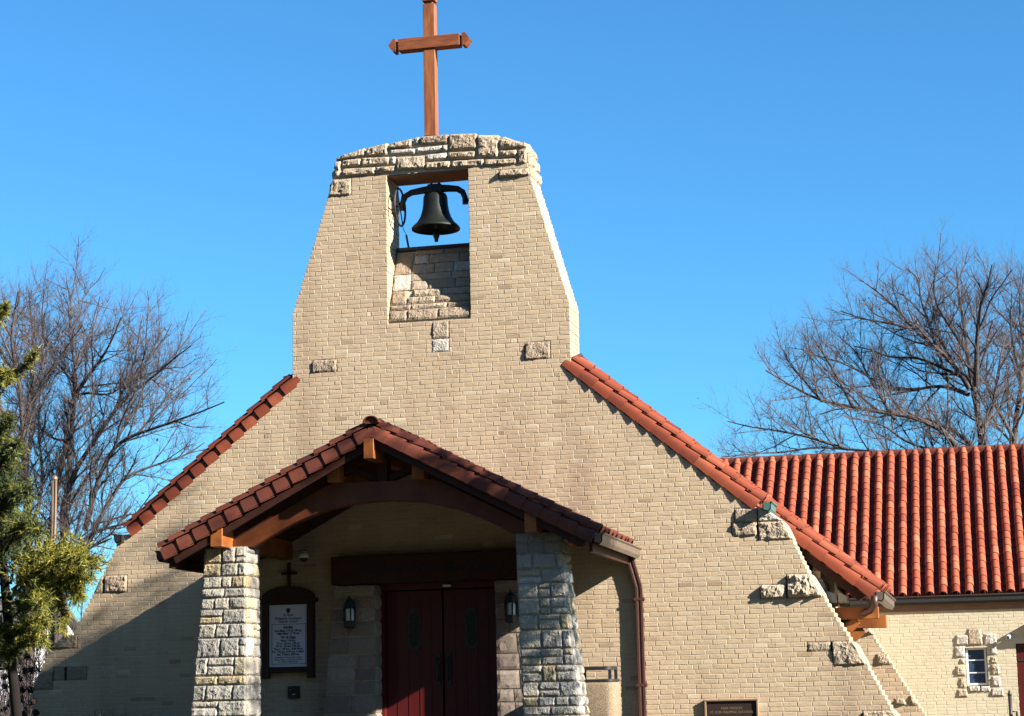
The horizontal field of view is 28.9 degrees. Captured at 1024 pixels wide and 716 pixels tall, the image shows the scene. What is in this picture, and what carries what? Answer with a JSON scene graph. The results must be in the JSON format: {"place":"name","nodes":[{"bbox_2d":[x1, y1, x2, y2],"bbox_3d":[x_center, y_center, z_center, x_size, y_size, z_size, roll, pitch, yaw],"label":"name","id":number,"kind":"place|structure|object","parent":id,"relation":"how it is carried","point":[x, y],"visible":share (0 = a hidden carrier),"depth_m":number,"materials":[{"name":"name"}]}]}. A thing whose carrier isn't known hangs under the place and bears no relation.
{"place":"outdoors","nodes":[
{"label":"outdoors","id":0,"kind":"place"},
{"bbox_2d":[0,0,1023,620],"label":"sky","id":1,"kind":"structure","parent":0,"point":[704,164],"materials":[{"name":"blue"}]},
{"bbox_2d":[583,666,620,715],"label":"litter bin","id":2,"kind":"object","parent":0,"point":[603,696],"visible":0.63,"depth_m":27.09,"materials":[{"name":"beige stone"}]},
{"bbox_3d":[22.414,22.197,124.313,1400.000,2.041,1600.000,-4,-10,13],"label":"lawn","id":3,"kind":"structure","parent":0,"visible":0},
{"bbox_2d":[0,652,39,715],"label":"dried shrub","id":4,"kind":"object","parent":3,"relation":"on","point":[23,690],"visible":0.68,"depth_m":28.74,"materials":[{"name":"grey plant"}]},
{"bbox_2d":[0,634,44,714],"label":"bare bush","id":5,"kind":"object","parent":3,"relation":"on","point":[18,671],"visible":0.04,"depth_m":47.23,"materials":[{"name":"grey plant"}]},
{"bbox_2d":[0,620,47,715],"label":"bare bush","id":6,"kind":"object","parent":3,"relation":"on","point":[2,696],"visible":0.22,"depth_m":43.47,"materials":[{"name":"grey plant"}]},
{"bbox_2d":[0,599,78,703],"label":"distant house","id":7,"kind":"structure","parent":3,"relation":"on","point":[72,621],"depth_m":84.76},
{"bbox_2d":[0,258,91,709],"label":"bare tree","id":8,"kind":"object","parent":3,"relation":"on","point":[27,409],"visible":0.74,"depth_m":52.79,"materials":[{"name":"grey plant"}]},
{"bbox_2d":[0,515,102,714],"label":"bare bush","id":9,"kind":"object","parent":3,"relation":"on","point":[44,655],"visible":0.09,"depth_m":45.11,"materials":[{"name":"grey plant"}]},
{"bbox_2d":[17,599,86,708],"bbox_3d":[-8.787,6.275,39.561,2.531,3.684,3.797,-10,-13,40],"label":"bare bush","id":10,"kind":"object","parent":3,"relation":"on","point":[39,665],"visible":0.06,"depth_m":39.51,"materials":[{"name":"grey plant"}]},
{"bbox_2d":[48,475,57,653],"bbox_3d":[-8.503,4.851,36.754,0.131,5.396,0.131,-4,-10,13],"label":"utility pole","id":11,"kind":"object","parent":3,"relation":"on","point":[54,478],"visible":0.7,"depth_m":37.03,"materials":[{"name":"brown wood"}]},
{"bbox_2d":[0,300,111,715],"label":"pine tree","id":12,"kind":"object","parent":3,"relation":"on","point":[46,581],"visible":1,"depth_m":27.24,"materials":[{"name":"green plant"}]},
{"bbox_2d":[0,223,179,623],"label":"bare tree","id":13,"kind":"object","parent":3,"relation":"on","point":[84,350],"visible":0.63,"depth_m":54.13,"materials":[{"name":"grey plant"}]},
{"bbox_2d":[89,708,126,715],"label":"bare shrub","id":14,"kind":"object","parent":3,"relation":"on","point":[108,713],"visible":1,"depth_m":29.03,"materials":[{"name":"brown plant"}]},
{"bbox_2d":[16,273,241,639],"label":"bare tree","id":15,"kind":"object","parent":3,"relation":"on","point":[66,502],"visible":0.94,"depth_m":51.05,"materials":[{"name":"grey plant"}]},
{"bbox_2d":[27,133,925,715],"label":"church building","id":16,"kind":"structure","parent":3,"relation":"on","point":[427,459],"depth_m":28.87,"materials":[{"name":"beige brick"}]},
{"bbox_2d":[259,562,317,678],"bbox_3d":[-3.295,3.863,29.311,0.890,1.692,0.136,-4,-10,13],"label":"notice board","id":17,"kind":"object","parent":16,"relation":"attached to","point":[288,638],"visible":1,"depth_m":29.27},
{"bbox_2d":[288,686,299,697],"bbox_3d":[-3.196,4.897,29.151,0.176,0.176,0.054,-4,-10,13],"label":"wall box","id":18,"kind":"object","parent":16,"relation":"attached to","point":[293,691],"visible":1,"depth_m":29.13,"materials":[{"name":"black metal"}]},
{"bbox_2d":[298,551,308,561],"bbox_3d":[-3.076,2.918,29.263,0.156,0.190,0.456,1,-10,-11],"label":"security camera","id":19,"kind":"object","parent":16,"relation":"attached to","point":[303,556],"visible":1,"depth_m":29.07,"materials":[{"name":"white plastic"}]},
{"bbox_2d":[343,596,355,628],"bbox_3d":[-2.349,3.679,28.813,0.190,0.475,0.192,-4,-10,13],"label":"wall lantern","id":20,"kind":"object","parent":16,"relation":"attached to","point":[349,614],"depth_m":28.75,"materials":[{"name":"black metal"}]},
{"bbox_2d":[387,590,443,715],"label":"door","id":21,"kind":"structure","parent":16,"relation":"in","point":[415,653],"depth_m":29.00,"materials":[{"name":"red paint"}]},
{"bbox_2d":[388,0,471,135],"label":"wooden cross","id":22,"kind":"object","parent":16,"relation":"on","point":[430,43],"visible":0.88,"depth_m":30.55,"materials":[{"name":"brown wood"}]},
{"bbox_2d":[391,182,468,246],"bbox_3d":[-1.194,-2.198,30.234,1.330,0.954,0.744,-4,-10,13],"label":"church bell","id":23,"kind":"object","parent":16,"relation":"on","point":[436,220],"visible":0.98,"depth_m":30.16,"materials":[{"name":"black metal"}]},
{"bbox_2d":[444,588,497,715],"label":"door","id":24,"kind":"structure","parent":16,"relation":"in","point":[470,618],"depth_m":28.81,"materials":[{"name":"red paint"}]},
{"bbox_2d":[504,589,517,622],"bbox_3d":[-0.014,3.523,28.265,0.190,0.475,0.192,-4,-10,13],"label":"wall lantern","id":25,"kind":"object","parent":16,"relation":"attached to","point":[510,609],"depth_m":28.20,"materials":[{"name":"black metal"}]},
{"bbox_2d":[704,699,758,715],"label":"bronze plaque","id":26,"kind":"object","parent":16,"relation":"attached to","point":[736,707],"visible":1,"depth_m":27.61,"materials":[{"name":"gold metal"}]},
{"bbox_2d":[689,213,1023,457],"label":"bare tree","id":27,"kind":"object","parent":3,"relation":"on","point":[972,382],"visible":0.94,"depth_m":57.19,"materials":[{"name":"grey plant"}]},
{"bbox_2d":[720,443,1023,715],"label":"church hall","id":28,"kind":"structure","parent":3,"relation":"on","point":[933,538],"depth_m":43.19,"materials":[{"name":"red tile"}]},
{"bbox_2d":[965,648,988,685],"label":"window","id":29,"kind":"structure","parent":28,"relation":"in","point":[976,658],"depth_m":41.49,"materials":[{"name":"glass"}]},
{"bbox_2d":[1016,644,1023,715],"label":"door","id":30,"kind":"structure","parent":28,"relation":"in","point":[1019,647],"depth_m":41.23,"materials":[{"name":"red paint"}]},
{"bbox_2d":[937,231,1023,443],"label":"bare tree","id":31,"kind":"object","parent":3,"relation":"on","point":[1019,403],"visible":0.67,"depth_m":59.81,"materials":[{"name":"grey plant"}]},
{"bbox_2d":[1007,690,1017,715],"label":"handrail","id":32,"kind":"object","parent":3,"relation":"on","point":[1009,695],"visible":1,"depth_m":40.14,"materials":[{"name":"white metal"}]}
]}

